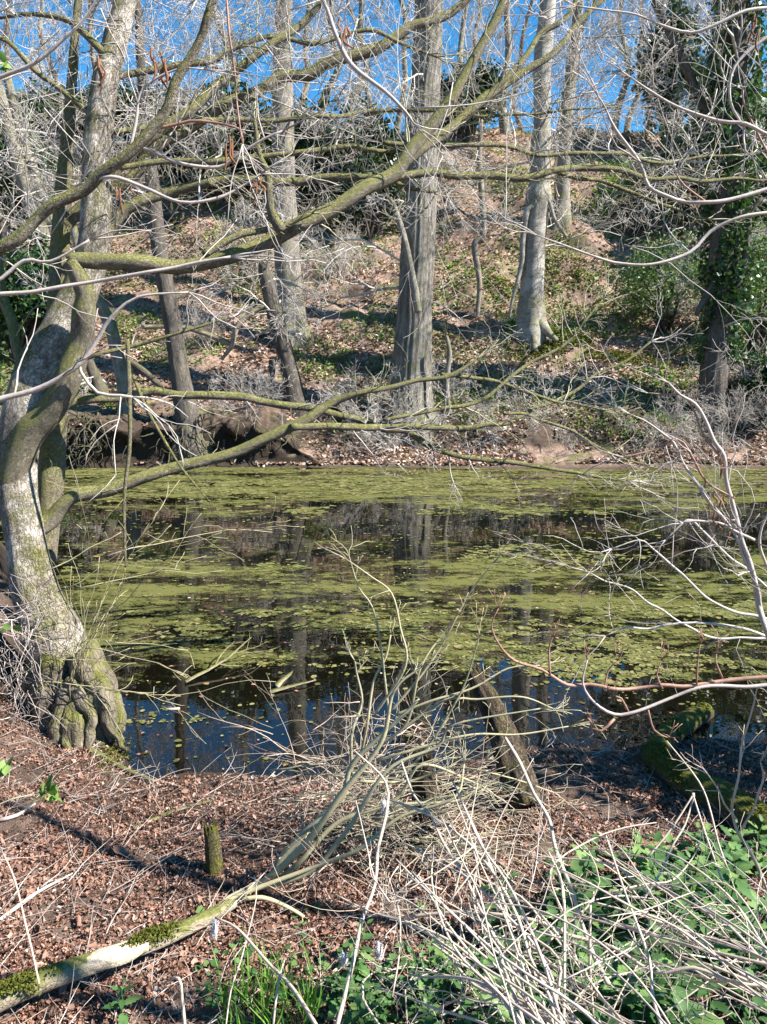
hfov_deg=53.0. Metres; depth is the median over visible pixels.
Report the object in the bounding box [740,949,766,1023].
nettle
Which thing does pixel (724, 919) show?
dry cane
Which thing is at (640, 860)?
nettle
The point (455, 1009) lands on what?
dry stalk
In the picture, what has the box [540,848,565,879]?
nettle
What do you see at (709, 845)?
dry cane
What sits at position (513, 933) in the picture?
dry cane
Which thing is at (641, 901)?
dry stalk
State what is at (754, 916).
dry cane
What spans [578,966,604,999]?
nettle
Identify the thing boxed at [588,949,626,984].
nettle
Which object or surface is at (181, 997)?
dry cane
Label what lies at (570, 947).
dry stalk
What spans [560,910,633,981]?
dry stalk
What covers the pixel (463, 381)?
bare shrub
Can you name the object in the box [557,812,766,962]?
dry cane
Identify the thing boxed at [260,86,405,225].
evergreen tree
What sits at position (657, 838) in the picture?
nettle
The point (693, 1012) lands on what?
nettle
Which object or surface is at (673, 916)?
dry cane
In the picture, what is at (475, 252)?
crooked sapling
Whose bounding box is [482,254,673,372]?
ground ivy
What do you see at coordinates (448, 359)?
sapling
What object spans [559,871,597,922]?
nettle
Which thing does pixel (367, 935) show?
nettle
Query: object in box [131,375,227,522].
hanging stick
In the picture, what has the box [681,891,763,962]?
dry stalk
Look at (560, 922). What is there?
nettle
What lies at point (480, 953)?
dry cane
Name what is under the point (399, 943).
dry stalk
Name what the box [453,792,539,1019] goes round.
dry cane
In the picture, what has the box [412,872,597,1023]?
dry cane
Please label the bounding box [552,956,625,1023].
nettle
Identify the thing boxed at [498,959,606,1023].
dry cane
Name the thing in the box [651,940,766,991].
dry cane
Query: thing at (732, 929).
dry cane
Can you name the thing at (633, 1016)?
nettle
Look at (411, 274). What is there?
leaning sapling
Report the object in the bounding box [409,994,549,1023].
dry cane
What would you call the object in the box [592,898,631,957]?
nettle
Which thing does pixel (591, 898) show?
dry stalk
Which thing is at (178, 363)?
leaning alder
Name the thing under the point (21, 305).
ivy bush
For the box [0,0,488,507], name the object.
hazel bush
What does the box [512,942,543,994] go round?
nettle
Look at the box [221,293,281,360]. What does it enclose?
broken bough
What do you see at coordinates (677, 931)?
nettle
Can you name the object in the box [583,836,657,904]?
dry stalk
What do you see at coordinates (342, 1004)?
dry cane
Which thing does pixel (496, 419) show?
bare shrub
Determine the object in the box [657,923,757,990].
dry cane
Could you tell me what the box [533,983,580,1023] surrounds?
nettle
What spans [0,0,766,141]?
sky
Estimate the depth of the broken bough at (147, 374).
17.46 m
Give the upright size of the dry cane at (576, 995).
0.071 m
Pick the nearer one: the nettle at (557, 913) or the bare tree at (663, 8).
the nettle at (557, 913)
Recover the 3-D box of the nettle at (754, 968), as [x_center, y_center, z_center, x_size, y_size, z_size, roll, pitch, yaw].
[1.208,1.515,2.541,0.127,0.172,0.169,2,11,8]
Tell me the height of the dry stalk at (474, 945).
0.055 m
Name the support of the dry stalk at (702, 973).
on the straw litter at (715, 910)
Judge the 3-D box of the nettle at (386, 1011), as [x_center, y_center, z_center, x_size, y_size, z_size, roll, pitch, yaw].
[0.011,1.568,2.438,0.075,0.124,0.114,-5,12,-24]
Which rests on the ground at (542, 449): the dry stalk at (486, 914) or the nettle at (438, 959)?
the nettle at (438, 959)
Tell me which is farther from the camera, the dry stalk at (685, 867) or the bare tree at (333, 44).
the bare tree at (333, 44)
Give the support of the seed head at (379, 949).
hanging from the dry cane at (342, 1004)
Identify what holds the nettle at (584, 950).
on the ground at (542, 449)
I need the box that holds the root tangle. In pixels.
[0,573,75,733]
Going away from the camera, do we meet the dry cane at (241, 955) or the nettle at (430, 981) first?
the dry cane at (241, 955)
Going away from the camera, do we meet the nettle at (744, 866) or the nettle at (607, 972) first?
the nettle at (607, 972)
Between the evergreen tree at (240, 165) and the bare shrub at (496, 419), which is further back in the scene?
the evergreen tree at (240, 165)
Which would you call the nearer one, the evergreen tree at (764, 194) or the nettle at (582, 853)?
the nettle at (582, 853)
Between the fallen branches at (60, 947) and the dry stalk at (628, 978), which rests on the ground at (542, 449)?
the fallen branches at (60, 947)
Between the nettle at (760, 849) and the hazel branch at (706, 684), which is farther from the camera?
the nettle at (760, 849)
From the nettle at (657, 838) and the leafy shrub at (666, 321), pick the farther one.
the leafy shrub at (666, 321)
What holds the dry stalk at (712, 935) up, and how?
on the straw litter at (715, 910)
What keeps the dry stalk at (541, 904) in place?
on the straw litter at (715, 910)
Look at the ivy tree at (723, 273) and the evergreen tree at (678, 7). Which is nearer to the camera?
the ivy tree at (723, 273)
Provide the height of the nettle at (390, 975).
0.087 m
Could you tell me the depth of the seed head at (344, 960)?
1.75 m
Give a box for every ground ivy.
[0,126,766,441]
[195,901,456,1016]
[482,254,673,372]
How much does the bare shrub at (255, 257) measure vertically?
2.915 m
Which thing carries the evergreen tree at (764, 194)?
on the ground at (542, 449)
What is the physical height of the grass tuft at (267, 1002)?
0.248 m
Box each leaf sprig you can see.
[0,51,11,72]
[0,623,21,632]
[0,756,13,776]
[0,773,62,804]
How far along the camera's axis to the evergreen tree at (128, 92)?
28.18 m
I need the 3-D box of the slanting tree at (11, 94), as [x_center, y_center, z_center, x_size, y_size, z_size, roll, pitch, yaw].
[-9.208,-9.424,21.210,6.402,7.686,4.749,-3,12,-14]
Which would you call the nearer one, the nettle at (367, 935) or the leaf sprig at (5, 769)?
the leaf sprig at (5, 769)
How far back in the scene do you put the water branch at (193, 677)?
5.58 m
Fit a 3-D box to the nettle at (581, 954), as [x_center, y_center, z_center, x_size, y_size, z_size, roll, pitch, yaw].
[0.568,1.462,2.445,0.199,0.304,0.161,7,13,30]
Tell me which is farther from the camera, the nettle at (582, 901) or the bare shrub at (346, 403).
the bare shrub at (346, 403)
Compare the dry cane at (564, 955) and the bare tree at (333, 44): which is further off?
the bare tree at (333, 44)
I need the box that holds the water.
[0,467,766,780]
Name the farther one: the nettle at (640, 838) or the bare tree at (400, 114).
the bare tree at (400, 114)
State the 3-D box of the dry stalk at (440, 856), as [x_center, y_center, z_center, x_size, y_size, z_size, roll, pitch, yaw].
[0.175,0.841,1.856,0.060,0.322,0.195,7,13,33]
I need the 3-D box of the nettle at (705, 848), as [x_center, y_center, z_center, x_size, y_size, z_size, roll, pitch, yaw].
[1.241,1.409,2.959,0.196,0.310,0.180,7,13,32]
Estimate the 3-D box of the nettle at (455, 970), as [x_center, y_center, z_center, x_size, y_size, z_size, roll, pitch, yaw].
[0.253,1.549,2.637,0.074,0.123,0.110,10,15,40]
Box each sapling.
[374,173,432,312]
[431,317,455,413]
[454,83,519,317]
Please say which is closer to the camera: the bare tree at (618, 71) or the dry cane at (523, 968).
the dry cane at (523, 968)
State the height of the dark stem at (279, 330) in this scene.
5.183 m
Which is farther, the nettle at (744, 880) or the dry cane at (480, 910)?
the nettle at (744, 880)
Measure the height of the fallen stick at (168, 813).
0.033 m
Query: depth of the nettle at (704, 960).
2.57 m
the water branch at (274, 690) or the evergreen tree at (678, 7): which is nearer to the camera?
the water branch at (274, 690)
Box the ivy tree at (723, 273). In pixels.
[562,0,766,434]
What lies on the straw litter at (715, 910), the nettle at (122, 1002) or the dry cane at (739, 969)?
the dry cane at (739, 969)
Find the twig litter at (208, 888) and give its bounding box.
[0,704,766,1023]
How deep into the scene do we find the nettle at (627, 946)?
2.37 m
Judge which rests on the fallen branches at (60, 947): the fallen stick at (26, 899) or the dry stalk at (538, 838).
the fallen stick at (26, 899)
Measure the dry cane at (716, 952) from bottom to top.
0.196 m
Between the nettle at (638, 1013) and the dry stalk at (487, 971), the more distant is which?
the nettle at (638, 1013)
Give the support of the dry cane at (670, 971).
on the straw litter at (715, 910)
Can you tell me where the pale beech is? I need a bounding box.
[438,0,686,351]
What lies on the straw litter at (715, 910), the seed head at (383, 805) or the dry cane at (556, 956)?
the dry cane at (556, 956)
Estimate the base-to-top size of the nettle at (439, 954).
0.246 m
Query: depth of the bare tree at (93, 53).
33.92 m
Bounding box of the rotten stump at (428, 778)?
[411,744,438,845]
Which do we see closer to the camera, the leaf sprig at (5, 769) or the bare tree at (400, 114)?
the leaf sprig at (5, 769)
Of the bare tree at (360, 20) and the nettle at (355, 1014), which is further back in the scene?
the bare tree at (360, 20)
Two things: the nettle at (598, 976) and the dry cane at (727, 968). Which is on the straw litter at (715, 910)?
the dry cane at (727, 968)
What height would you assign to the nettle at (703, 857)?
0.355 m
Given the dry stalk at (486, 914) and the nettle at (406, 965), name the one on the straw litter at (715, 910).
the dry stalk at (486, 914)
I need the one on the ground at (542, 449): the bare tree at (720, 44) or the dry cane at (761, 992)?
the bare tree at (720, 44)
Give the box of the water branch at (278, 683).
[275,671,292,687]
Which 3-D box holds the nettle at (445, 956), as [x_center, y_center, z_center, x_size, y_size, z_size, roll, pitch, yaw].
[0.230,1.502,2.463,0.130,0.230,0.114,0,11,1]
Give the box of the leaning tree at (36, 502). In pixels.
[0,0,766,751]
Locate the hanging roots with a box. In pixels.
[66,404,300,468]
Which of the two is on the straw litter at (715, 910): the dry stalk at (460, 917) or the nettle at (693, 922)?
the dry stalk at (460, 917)
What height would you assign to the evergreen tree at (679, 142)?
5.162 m
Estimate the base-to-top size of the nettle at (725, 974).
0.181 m
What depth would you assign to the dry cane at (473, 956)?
1.65 m
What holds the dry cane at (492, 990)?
on the straw litter at (715, 910)
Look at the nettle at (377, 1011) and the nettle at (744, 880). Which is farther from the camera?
the nettle at (744, 880)
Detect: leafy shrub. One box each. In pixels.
[582,149,683,236]
[602,228,708,334]
[735,209,766,356]
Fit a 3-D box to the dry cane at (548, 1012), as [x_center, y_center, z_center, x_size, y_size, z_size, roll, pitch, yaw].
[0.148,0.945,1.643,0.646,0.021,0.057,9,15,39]
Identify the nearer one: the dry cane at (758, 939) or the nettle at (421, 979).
the dry cane at (758, 939)
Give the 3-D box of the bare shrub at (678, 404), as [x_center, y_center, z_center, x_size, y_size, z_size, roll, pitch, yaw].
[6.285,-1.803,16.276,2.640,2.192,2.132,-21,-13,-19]
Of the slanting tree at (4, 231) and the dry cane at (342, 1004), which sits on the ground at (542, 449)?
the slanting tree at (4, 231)
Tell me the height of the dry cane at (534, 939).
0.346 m
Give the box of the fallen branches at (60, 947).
[0,527,766,1023]
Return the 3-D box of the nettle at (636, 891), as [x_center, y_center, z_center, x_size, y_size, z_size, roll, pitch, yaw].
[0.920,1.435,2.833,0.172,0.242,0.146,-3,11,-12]
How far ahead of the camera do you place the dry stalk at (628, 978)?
1.76 m
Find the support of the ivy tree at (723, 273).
on the ground at (542, 449)
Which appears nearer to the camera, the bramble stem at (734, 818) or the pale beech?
the bramble stem at (734, 818)
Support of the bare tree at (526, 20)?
on the ground at (542, 449)
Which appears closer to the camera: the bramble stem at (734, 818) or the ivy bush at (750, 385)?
the bramble stem at (734, 818)
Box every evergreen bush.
[323,156,403,242]
[438,57,510,142]
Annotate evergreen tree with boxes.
[0,77,129,147]
[78,79,177,140]
[130,76,315,205]
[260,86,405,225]
[630,0,719,147]
[651,72,766,210]
[703,97,766,251]
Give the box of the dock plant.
[689,905,755,962]
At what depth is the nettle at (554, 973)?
2.36 m
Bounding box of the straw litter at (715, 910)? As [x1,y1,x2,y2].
[313,805,766,1023]
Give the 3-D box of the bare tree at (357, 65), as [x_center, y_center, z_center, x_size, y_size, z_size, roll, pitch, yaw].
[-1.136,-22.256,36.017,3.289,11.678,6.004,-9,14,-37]
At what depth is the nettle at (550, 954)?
2.47 m
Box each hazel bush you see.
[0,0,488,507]
[464,0,766,266]
[483,292,766,719]
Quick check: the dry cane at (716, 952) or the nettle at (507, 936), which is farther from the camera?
the nettle at (507, 936)
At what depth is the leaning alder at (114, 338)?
16.04 m
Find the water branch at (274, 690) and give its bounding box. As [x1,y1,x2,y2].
[269,679,315,693]
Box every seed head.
[208,916,218,940]
[336,950,349,968]
[372,939,384,960]
[379,798,389,819]
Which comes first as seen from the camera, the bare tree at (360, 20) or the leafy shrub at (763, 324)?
the leafy shrub at (763, 324)
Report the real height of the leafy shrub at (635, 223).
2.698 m
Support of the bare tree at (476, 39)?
on the ground at (542, 449)
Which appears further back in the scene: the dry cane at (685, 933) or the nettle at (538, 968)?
the nettle at (538, 968)
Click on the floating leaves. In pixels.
(401, 641)
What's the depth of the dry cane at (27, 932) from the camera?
2.28 m
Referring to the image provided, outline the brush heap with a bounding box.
[177,631,572,961]
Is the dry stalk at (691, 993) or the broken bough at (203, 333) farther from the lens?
the broken bough at (203, 333)
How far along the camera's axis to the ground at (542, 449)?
16.38 m
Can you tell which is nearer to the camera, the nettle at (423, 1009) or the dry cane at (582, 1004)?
the dry cane at (582, 1004)
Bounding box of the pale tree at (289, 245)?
[195,0,349,349]
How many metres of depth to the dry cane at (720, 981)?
1.68 m
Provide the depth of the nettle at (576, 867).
2.71 m
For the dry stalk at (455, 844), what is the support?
on the straw litter at (715, 910)
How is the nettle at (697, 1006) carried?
on the ground at (542, 449)
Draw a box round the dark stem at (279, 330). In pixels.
[199,176,353,417]
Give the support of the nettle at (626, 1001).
on the ground at (542, 449)
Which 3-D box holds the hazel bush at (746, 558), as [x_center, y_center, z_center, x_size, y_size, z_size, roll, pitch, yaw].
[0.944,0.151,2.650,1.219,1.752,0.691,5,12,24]
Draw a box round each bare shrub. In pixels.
[175,287,236,350]
[188,199,310,285]
[197,360,298,432]
[237,123,335,204]
[299,199,394,281]
[301,358,399,439]
[343,371,459,465]
[381,353,512,403]
[448,364,586,455]
[615,372,735,458]
[663,231,766,328]
[670,336,766,409]
[673,365,766,452]
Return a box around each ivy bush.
[0,90,57,229]
[0,232,49,366]
[728,346,766,419]
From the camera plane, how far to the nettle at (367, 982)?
2.48 m
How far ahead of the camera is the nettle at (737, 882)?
2.87 m
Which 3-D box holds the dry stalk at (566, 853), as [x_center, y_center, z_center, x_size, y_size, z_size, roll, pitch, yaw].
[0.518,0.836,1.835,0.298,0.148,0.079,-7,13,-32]
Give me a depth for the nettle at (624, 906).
2.72 m
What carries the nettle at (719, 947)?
on the ground at (542, 449)
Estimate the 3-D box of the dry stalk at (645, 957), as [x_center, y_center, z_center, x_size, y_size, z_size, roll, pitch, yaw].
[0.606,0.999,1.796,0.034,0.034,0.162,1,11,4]
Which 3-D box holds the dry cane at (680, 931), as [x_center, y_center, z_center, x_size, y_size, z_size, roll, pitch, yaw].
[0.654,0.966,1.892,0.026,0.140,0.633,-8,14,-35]
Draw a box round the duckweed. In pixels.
[0,467,766,770]
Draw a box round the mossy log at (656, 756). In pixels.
[640,701,766,848]
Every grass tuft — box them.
[208,925,337,1023]
[502,315,519,337]
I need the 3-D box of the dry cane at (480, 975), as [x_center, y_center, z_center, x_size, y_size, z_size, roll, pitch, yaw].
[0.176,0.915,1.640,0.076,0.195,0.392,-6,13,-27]
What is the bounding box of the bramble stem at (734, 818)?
[667,657,766,891]
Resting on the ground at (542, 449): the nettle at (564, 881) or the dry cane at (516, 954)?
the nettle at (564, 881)
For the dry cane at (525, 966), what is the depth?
1.74 m
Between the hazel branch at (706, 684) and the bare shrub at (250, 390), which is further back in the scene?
the bare shrub at (250, 390)
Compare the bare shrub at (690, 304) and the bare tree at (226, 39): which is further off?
the bare tree at (226, 39)
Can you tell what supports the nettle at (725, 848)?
on the ground at (542, 449)
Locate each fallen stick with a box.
[0,803,35,821]
[0,873,72,919]
[85,745,154,781]
[133,799,213,829]
[595,850,696,874]
[641,836,679,851]
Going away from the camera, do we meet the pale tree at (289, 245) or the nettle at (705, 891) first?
the nettle at (705, 891)
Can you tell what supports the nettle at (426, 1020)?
on the ground at (542, 449)
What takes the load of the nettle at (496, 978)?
on the ground at (542, 449)
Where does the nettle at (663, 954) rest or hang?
on the ground at (542, 449)
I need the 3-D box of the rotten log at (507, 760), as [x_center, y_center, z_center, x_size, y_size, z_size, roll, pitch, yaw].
[0.600,1.117,3.803,0.178,0.603,0.597,-5,12,-22]
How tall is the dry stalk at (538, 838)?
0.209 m
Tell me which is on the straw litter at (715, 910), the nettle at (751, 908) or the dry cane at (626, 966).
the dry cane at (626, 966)
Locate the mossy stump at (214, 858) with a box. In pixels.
[204,820,223,877]
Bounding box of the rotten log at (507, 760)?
[465,663,545,811]
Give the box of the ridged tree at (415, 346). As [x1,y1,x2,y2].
[257,0,565,450]
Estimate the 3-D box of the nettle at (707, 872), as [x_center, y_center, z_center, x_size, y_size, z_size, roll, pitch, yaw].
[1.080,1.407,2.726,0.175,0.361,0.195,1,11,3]
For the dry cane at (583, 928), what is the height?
0.365 m
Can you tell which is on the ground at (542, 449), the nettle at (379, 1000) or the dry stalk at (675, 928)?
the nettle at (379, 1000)
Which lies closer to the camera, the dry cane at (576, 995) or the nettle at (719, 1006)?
the dry cane at (576, 995)
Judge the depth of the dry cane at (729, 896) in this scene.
1.77 m
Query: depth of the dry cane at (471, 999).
1.73 m
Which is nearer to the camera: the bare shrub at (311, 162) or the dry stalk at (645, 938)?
the dry stalk at (645, 938)
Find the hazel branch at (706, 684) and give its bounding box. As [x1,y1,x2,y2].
[488,589,766,741]
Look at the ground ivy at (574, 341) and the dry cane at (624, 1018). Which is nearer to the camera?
the dry cane at (624, 1018)
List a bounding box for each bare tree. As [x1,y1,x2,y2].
[0,0,87,91]
[1,0,71,80]
[55,0,110,67]
[103,0,200,78]
[184,0,264,91]
[254,0,353,110]
[269,0,366,126]
[305,0,392,133]
[321,0,393,123]
[370,0,461,133]
[443,0,525,134]
[444,0,523,128]
[486,0,572,130]
[497,0,516,135]
[530,0,632,105]
[582,0,659,133]
[584,0,708,127]
[605,0,692,131]
[611,0,711,131]
[682,0,766,116]
[685,0,766,63]
[692,0,765,77]
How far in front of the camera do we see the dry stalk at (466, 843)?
1.65 m
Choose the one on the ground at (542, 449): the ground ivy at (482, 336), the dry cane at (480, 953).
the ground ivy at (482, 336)
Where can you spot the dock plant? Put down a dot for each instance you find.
(728, 928)
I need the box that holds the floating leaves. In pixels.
[123,567,761,769]
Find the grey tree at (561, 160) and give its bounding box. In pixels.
[471,0,700,229]
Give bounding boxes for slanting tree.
[0,0,88,256]
[0,70,162,233]
[0,174,122,333]
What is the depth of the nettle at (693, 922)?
2.64 m
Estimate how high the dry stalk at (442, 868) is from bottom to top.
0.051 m
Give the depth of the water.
7.07 m
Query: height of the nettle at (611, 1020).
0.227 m
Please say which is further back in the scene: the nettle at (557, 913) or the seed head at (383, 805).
the nettle at (557, 913)
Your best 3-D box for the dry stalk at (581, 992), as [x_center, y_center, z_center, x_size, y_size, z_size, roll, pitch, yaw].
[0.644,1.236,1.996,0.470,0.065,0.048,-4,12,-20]
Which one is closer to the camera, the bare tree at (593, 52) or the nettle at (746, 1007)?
the nettle at (746, 1007)
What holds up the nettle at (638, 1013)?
on the ground at (542, 449)
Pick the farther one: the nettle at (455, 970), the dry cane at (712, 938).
the nettle at (455, 970)
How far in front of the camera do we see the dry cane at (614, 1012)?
1.78 m
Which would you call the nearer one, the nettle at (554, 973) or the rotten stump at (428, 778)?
the nettle at (554, 973)
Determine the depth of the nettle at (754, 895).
2.65 m
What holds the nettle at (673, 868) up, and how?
on the ground at (542, 449)
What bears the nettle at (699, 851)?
on the ground at (542, 449)
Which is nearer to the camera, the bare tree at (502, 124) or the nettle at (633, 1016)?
the nettle at (633, 1016)
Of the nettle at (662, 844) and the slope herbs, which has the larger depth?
the slope herbs
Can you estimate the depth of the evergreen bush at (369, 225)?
24.46 m
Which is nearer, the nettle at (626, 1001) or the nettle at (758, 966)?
the nettle at (626, 1001)
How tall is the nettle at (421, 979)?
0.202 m
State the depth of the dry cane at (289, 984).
1.81 m
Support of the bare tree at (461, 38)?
on the ground at (542, 449)
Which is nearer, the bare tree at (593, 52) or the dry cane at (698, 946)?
the dry cane at (698, 946)
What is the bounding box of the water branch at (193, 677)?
[184,632,279,683]
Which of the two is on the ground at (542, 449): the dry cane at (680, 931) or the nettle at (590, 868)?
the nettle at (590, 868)
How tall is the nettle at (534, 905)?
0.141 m
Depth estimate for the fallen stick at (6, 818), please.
3.53 m
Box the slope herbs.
[0,147,764,443]
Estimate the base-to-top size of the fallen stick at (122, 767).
0.068 m
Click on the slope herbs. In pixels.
(299, 353)
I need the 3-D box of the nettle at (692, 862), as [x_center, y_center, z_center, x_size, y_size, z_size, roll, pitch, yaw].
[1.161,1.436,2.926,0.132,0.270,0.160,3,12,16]
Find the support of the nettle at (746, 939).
on the ground at (542, 449)
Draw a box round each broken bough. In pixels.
[125,356,162,387]
[143,324,245,354]
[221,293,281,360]
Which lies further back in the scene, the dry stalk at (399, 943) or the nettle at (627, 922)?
the nettle at (627, 922)
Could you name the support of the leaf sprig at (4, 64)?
attached to the hazel bush at (22, 233)
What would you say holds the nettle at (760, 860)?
on the ground at (542, 449)
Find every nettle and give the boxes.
[101,977,143,1023]
[318,1013,334,1023]
[323,951,365,1016]
[323,971,356,1005]
[333,966,342,976]
[334,1010,351,1023]
[340,919,375,979]
[342,978,374,1023]
[342,990,382,1023]
[344,953,370,983]
[354,976,383,1004]
[365,990,391,1022]
[369,964,399,1000]
[370,993,389,1023]
[376,988,401,1022]
[378,963,394,982]
[392,945,429,982]
[398,984,424,1019]
[401,953,428,1003]
[402,974,447,1023]
[405,938,452,1003]
[409,991,442,1023]
[409,1000,434,1022]
[425,944,464,1006]
[431,943,453,971]
[437,946,469,1005]
[450,1007,477,1023]
[453,948,471,973]
[458,974,497,1023]
[462,949,484,1003]
[465,949,481,976]
[469,941,484,971]
[470,933,533,1023]
[477,866,521,937]
[479,965,526,1023]
[482,982,545,1023]
[484,923,511,957]
[488,866,520,923]
[498,904,531,953]
[507,944,544,986]
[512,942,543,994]
[514,917,573,998]
[528,899,573,958]
[531,897,547,920]
[533,915,601,990]
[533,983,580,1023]
[539,870,567,899]
[539,906,602,956]
[539,929,594,980]
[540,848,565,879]
[541,887,602,938]
[541,970,570,1015]
[545,903,576,933]
[545,981,590,1023]
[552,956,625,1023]
[554,833,614,919]
[555,855,609,946]
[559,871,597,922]
[566,964,588,990]
[571,926,598,975]
[572,982,620,1023]
[573,970,604,1019]
[576,845,597,874]
[576,1005,615,1023]
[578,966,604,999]
[581,900,604,927]
[587,991,625,1023]
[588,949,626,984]
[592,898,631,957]
[594,872,621,903]
[595,976,637,1023]
[596,891,641,940]
[600,940,654,1021]
[603,831,654,919]
[604,972,642,1021]
[611,909,642,930]
[614,829,653,890]
[616,873,652,917]
[617,882,660,937]
[619,917,668,988]
[622,831,668,917]
[622,930,712,1023]
[623,971,677,1023]
[624,914,705,982]
[630,830,688,878]
[631,1012,636,1022]
[632,869,687,934]
[636,920,682,975]
[640,848,711,942]
[645,960,705,1019]
[649,848,679,913]
[649,891,710,978]
[650,854,671,895]
[654,946,673,979]
[655,848,717,911]
[658,958,724,1023]
[660,832,693,866]
[661,843,681,863]
[661,871,702,958]
[661,899,691,958]
[662,995,701,1023]
[665,861,719,938]
[675,850,695,879]
[678,822,721,869]
[683,821,714,875]
[684,884,718,939]
[688,825,716,869]
[689,835,724,902]
[689,864,737,963]
[689,961,733,1023]
[690,909,734,980]
[694,949,714,979]
[704,852,761,924]
[705,844,744,910]
[707,828,748,878]
[710,952,746,999]
[713,820,753,863]
[718,889,766,939]
[719,840,752,886]
[719,937,750,971]
[721,909,766,963]
[727,944,759,977]
[728,919,746,943]
[729,967,766,1023]
[729,1005,766,1023]
[733,895,761,923]
[734,814,766,868]
[734,1001,766,1015]
[739,929,765,987]
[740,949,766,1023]
[740,987,766,1023]
[743,894,766,924]
[744,826,766,867]
[751,847,766,874]
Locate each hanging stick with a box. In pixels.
[104,339,170,607]
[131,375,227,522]
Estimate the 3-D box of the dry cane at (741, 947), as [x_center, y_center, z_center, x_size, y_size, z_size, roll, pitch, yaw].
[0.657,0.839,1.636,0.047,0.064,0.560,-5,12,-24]
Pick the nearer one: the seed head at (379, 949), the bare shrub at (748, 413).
the seed head at (379, 949)
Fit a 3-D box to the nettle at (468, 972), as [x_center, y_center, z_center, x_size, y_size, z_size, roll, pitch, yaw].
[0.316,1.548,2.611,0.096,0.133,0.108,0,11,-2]
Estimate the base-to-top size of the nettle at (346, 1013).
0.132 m
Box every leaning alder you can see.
[0,0,296,467]
[0,153,134,414]
[78,358,134,396]
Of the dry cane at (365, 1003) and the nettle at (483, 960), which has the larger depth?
the nettle at (483, 960)
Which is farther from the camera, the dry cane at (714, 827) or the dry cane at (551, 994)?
the dry cane at (714, 827)
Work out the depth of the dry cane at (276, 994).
1.79 m
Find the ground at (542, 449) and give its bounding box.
[0,127,766,1023]
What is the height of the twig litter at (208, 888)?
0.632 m
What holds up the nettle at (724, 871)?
on the ground at (542, 449)
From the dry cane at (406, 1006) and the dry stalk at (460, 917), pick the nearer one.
the dry cane at (406, 1006)
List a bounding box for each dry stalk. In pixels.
[355,800,389,901]
[388,876,400,996]
[399,909,460,983]
[401,835,475,894]
[419,840,476,894]
[431,942,533,1020]
[435,785,486,946]
[439,963,461,1016]
[449,758,533,902]
[452,783,477,901]
[456,888,464,938]
[456,914,558,962]
[464,911,532,967]
[470,946,514,1008]
[481,869,519,940]
[499,814,565,957]
[503,817,521,976]
[508,950,625,996]
[522,895,652,954]
[524,967,572,1012]
[527,856,658,903]
[528,768,546,892]
[535,929,583,983]
[537,887,593,955]
[538,839,599,956]
[549,822,656,921]
[554,871,575,994]
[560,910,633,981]
[565,966,707,1016]
[567,832,649,938]
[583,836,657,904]
[585,941,631,970]
[592,883,712,973]
[597,855,659,946]
[607,891,694,916]
[607,906,693,1022]
[611,831,702,892]
[628,963,754,995]
[632,912,659,970]
[642,900,704,968]
[656,813,766,893]
[660,959,736,1015]
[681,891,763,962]
[707,909,753,973]
[709,896,749,964]
[756,870,766,921]
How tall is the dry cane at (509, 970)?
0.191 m
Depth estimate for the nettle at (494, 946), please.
2.69 m
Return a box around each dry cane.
[0,846,39,983]
[161,976,185,1023]
[215,917,317,1023]
[225,876,256,1023]
[272,959,284,1023]
[335,750,389,1023]
[335,894,561,1023]
[361,971,379,1023]
[375,986,486,1023]
[376,889,536,1017]
[379,976,578,1023]
[383,797,557,1023]
[384,914,515,1008]
[396,859,568,1023]
[401,761,524,1023]
[401,842,617,1023]
[404,989,407,1023]
[407,910,766,987]
[407,925,533,1023]
[407,973,543,1023]
[408,874,603,1023]
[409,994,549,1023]
[411,971,579,1023]
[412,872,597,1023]
[413,917,553,1023]
[416,849,577,1022]
[418,875,520,1023]
[431,845,523,1023]
[432,933,517,1023]
[440,815,515,1023]
[452,781,533,1022]
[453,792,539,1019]
[456,904,665,1023]
[462,804,563,1023]
[463,909,624,1023]
[465,820,582,1023]
[467,901,670,1023]
[472,864,544,1023]
[482,909,561,1023]
[485,894,620,1023]
[486,940,593,1023]
[495,836,553,1020]
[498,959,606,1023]
[504,737,610,985]
[504,931,625,1023]
[506,899,766,984]
[511,924,547,1017]
[525,969,634,1023]
[528,989,631,1023]
[529,907,553,1023]
[533,858,766,989]
[541,913,766,965]
[548,852,565,1023]
[549,863,766,958]
[549,882,763,983]
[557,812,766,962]
[576,849,765,946]
[578,897,758,957]
[584,941,766,1013]
[588,899,594,1019]
[596,847,766,960]
[604,880,766,941]
[605,835,662,1023]
[616,909,766,1011]
[624,875,766,1001]
[625,937,759,997]
[627,867,766,967]
[643,795,694,898]
[645,846,766,955]
[647,793,694,857]
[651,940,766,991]
[652,860,766,950]
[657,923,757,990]
[664,926,766,996]
[664,972,766,999]
[666,741,726,866]
[692,793,722,881]
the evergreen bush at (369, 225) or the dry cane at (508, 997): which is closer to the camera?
the dry cane at (508, 997)
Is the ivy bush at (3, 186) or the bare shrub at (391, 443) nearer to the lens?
the bare shrub at (391, 443)
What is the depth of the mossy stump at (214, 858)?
3.15 m
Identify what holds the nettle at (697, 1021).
on the ground at (542, 449)
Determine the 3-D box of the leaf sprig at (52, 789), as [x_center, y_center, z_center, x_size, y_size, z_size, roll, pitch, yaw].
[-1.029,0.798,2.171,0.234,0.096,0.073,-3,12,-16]
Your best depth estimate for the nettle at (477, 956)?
2.65 m

